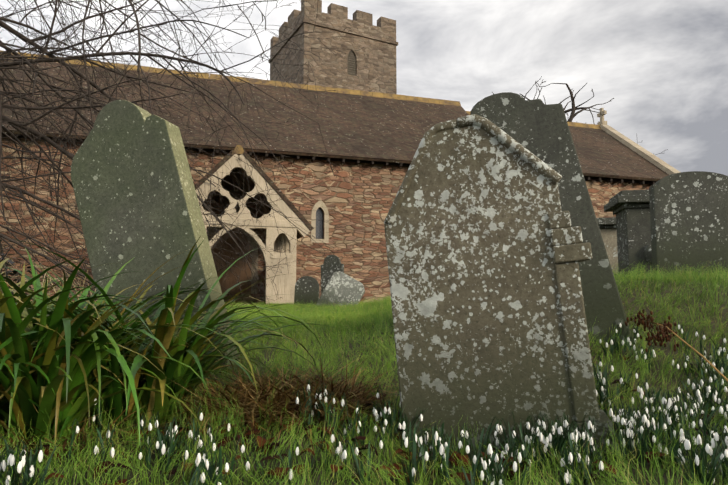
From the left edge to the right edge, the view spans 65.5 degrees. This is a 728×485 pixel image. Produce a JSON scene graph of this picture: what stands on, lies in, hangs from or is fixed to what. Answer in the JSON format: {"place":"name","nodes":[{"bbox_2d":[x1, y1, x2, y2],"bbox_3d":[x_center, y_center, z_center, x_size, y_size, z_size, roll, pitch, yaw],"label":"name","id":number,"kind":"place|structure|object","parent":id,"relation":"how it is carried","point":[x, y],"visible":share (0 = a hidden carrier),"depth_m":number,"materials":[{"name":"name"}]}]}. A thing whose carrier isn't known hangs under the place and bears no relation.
{"place":"outdoors","nodes":[
{"label":"outdoors","id":0,"kind":"place"},
{"bbox_2d":[0,137,649,293],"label":"church walls","id":1,"kind":"structure","parent":0,"point":[357,200],"depth_m":16.50,"materials":[{"name":"brown stone"}]},
{"bbox_2d":[0,262,727,484],"bbox_3d":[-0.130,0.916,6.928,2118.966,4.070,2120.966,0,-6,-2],"label":"ground","id":2,"kind":"structure","parent":0,"point":[688,299],"depth_m":1.80,"materials":[{"name":"green plant"}]},
{"bbox_2d":[0,240,32,299],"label":"evergreen bush","id":3,"kind":"object","parent":2,"relation":"on","point":[13,271],"visible":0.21,"depth_m":3.56,"materials":[{"name":"green plant"}]},
{"bbox_2d":[0,263,95,307],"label":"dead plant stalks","id":4,"kind":"object","parent":2,"relation":"on","point":[56,288],"visible":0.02,"depth_m":3.33,"materials":[{"name":"plant"}]},
{"bbox_2d":[0,397,163,464],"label":"dry grass tuft","id":5,"kind":"object","parent":2,"relation":"on","point":[47,440],"visible":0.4,"depth_m":1.43,"materials":[{"name":"plant"}]},
{"bbox_2d":[71,100,237,373],"bbox_3d":[-0.949,0.110,2.547,0.533,1.590,0.120,-19,-10,11],"label":"headstone","id":6,"kind":"object","parent":2,"relation":"on","point":[134,188],"visible":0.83,"depth_m":2.53,"materials":[{"name":"stone"}]},
{"bbox_2d":[0,236,333,450],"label":"strap leaf clump","id":7,"kind":"object","parent":2,"relation":"on","point":[64,360],"visible":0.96,"depth_m":1.53,"materials":[{"name":"green plant"}]},
{"bbox_2d":[0,0,371,304],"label":"overhanging bare tree","id":8,"kind":"object","parent":2,"relation":"on","point":[23,60],"visible":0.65,"depth_m":9.41,"materials":[{"name":"brown plant"}]},
{"bbox_2d":[194,145,313,305],"bbox_3d":[-3.352,0.272,14.466,3.652,4.918,2.710,2,-6,-17],"label":"church porch","id":9,"kind":"object","parent":2,"relation":"on","point":[287,207],"visible":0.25,"depth_m":15.21,"materials":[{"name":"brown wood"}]},
{"bbox_2d":[198,164,288,219],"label":"porch gable","id":10,"kind":"structure","parent":9,"relation":"attached to","point":[234,202],"depth_m":13.35,"materials":[{"name":"beige stone"}]},
{"bbox_2d":[203,217,296,303],"bbox_3d":[-2.989,0.430,13.231,2.812,1.992,0.152,2,-6,-17],"label":"porch frame","id":11,"kind":"object","parent":9,"relation":"attached to","point":[272,234],"visible":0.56,"depth_m":13.41,"materials":[{"name":"beige wood"}]},
{"bbox_2d":[203,218,298,299],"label":"porch rails","id":12,"kind":"object","parent":9,"relation":"attached to","point":[285,270],"visible":0.48,"depth_m":13.41,"materials":[{"name":"beige wood"}]},
{"bbox_2d":[135,350,399,450],"bbox_3d":[-0.256,0.478,1.799,0.964,0.245,0.825,0,-6,-2],"label":"dry grass tuft","id":13,"kind":"object","parent":2,"relation":"on","point":[251,399],"visible":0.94,"depth_m":1.73,"materials":[{"name":"plant"}]},
{"bbox_2d":[294,276,318,306],"bbox_3d":[-1.125,1.116,11.102,0.480,0.920,0.080,2,-6,4],"label":"headstone","id":14,"kind":"object","parent":2,"relation":"on","point":[306,289],"visible":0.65,"depth_m":11.08,"materials":[{"name":"stone"}]},
{"bbox_2d":[321,255,343,293],"bbox_3d":[-0.635,0.929,11.544,0.480,1.360,0.090,-4,-7,16],"label":"headstone","id":15,"kind":"object","parent":2,"relation":"on","point":[331,265],"visible":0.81,"depth_m":11.56,"materials":[{"name":"stone"}]},
{"bbox_2d":[270,8,396,93],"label":"church tower","id":16,"kind":"structure","parent":2,"relation":"on","point":[375,62],"depth_m":26.08,"materials":[{"name":"beige stone"}]},
{"bbox_2d":[268,0,397,74],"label":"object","id":17,"kind":"object","parent":16,"relation":"attached to","point":[358,15],"visible":0.23,"depth_m":26.35,"materials":[{"name":"beige stone"}]},
{"bbox_2d":[0,50,679,303],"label":"church roof and dressings","id":18,"kind":"structure","parent":2,"relation":"on","point":[370,128],"depth_m":18.17,"materials":[{"name":"brown tile"}]},
{"bbox_2d":[316,271,364,306],"bbox_3d":[-0.488,1.106,9.525,0.620,1.199,0.110,26,-14,10],"label":"headstone","id":19,"kind":"object","parent":2,"relation":"on","point":[341,288],"visible":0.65,"depth_m":9.55,"materials":[{"name":"stone"}]},
{"bbox_2d":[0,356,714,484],"bbox_3d":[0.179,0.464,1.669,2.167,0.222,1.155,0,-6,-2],"label":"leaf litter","id":20,"kind":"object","parent":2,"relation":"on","point":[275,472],"visible":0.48,"depth_m":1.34,"materials":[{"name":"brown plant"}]},
{"bbox_2d":[0,319,727,484],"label":"snowdrops","id":21,"kind":"object","parent":2,"relation":"on","point":[559,439],"visible":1,"depth_m":1.37,"materials":[{"name":"white plant"}]},
{"bbox_2d":[384,114,616,461],"bbox_3d":[0.358,0.263,1.581,0.556,1.236,0.160,-7,-6,14],"label":"headstone","id":22,"kind":"object","parent":2,"relation":"on","point":[488,250],"visible":0.9,"depth_m":1.53,"materials":[{"name":"stone"}]},
{"bbox_2d":[470,92,632,347],"bbox_3d":[0.757,0.051,2.473,0.540,1.505,0.085,-14,-11,11],"label":"headstone","id":23,"kind":"object","parent":2,"relation":"on","point":[539,128],"visible":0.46,"depth_m":2.44,"materials":[{"name":"stone"}]},
{"bbox_2d":[492,76,613,123],"bbox_3d":[10.375,-3.447,32.375,5.806,13.549,6.217,6,-8,-42],"label":"bare tree","id":24,"kind":"object","parent":2,"relation":"on","point":[573,114],"visible":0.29,"depth_m":31.93,"materials":[{"name":"brown plant"}]},
{"bbox_2d":[597,217,618,273],"bbox_3d":[4.184,0.396,8.316,2.480,1.400,1.180,-1,-6,8],"label":"chest tomb","id":25,"kind":"object","parent":2,"relation":"on","point":[607,227],"depth_m":7.99,"materials":[{"name":"stone"}]},
{"bbox_2d":[604,190,651,278],"bbox_3d":[3.263,0.135,6.607,0.681,1.420,0.681,-1,-6,10],"label":"pedestal tomb","id":26,"kind":"object","parent":2,"relation":"on","point":[630,209],"visible":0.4,"depth_m":6.43,"materials":[{"name":"stone"}]},
{"bbox_2d":[625,309,727,381],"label":"dried stem","id":27,"kind":"object","parent":2,"relation":"on","point":[662,331],"visible":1,"depth_m":1.85,"materials":[{"name":"plant"}]},
{"bbox_2d":[649,171,727,278],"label":"headstone","id":28,"kind":"object","parent":2,"relation":"on","point":[689,218],"visible":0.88,"depth_m":4.08,"materials":[{"name":"stone"}]},
{"bbox_2d":[0,0,727,175],"label":"sky","id":29,"kind":"structure","parent":0,"point":[663,64],"materials":[{"name":"grey"}]}
]}

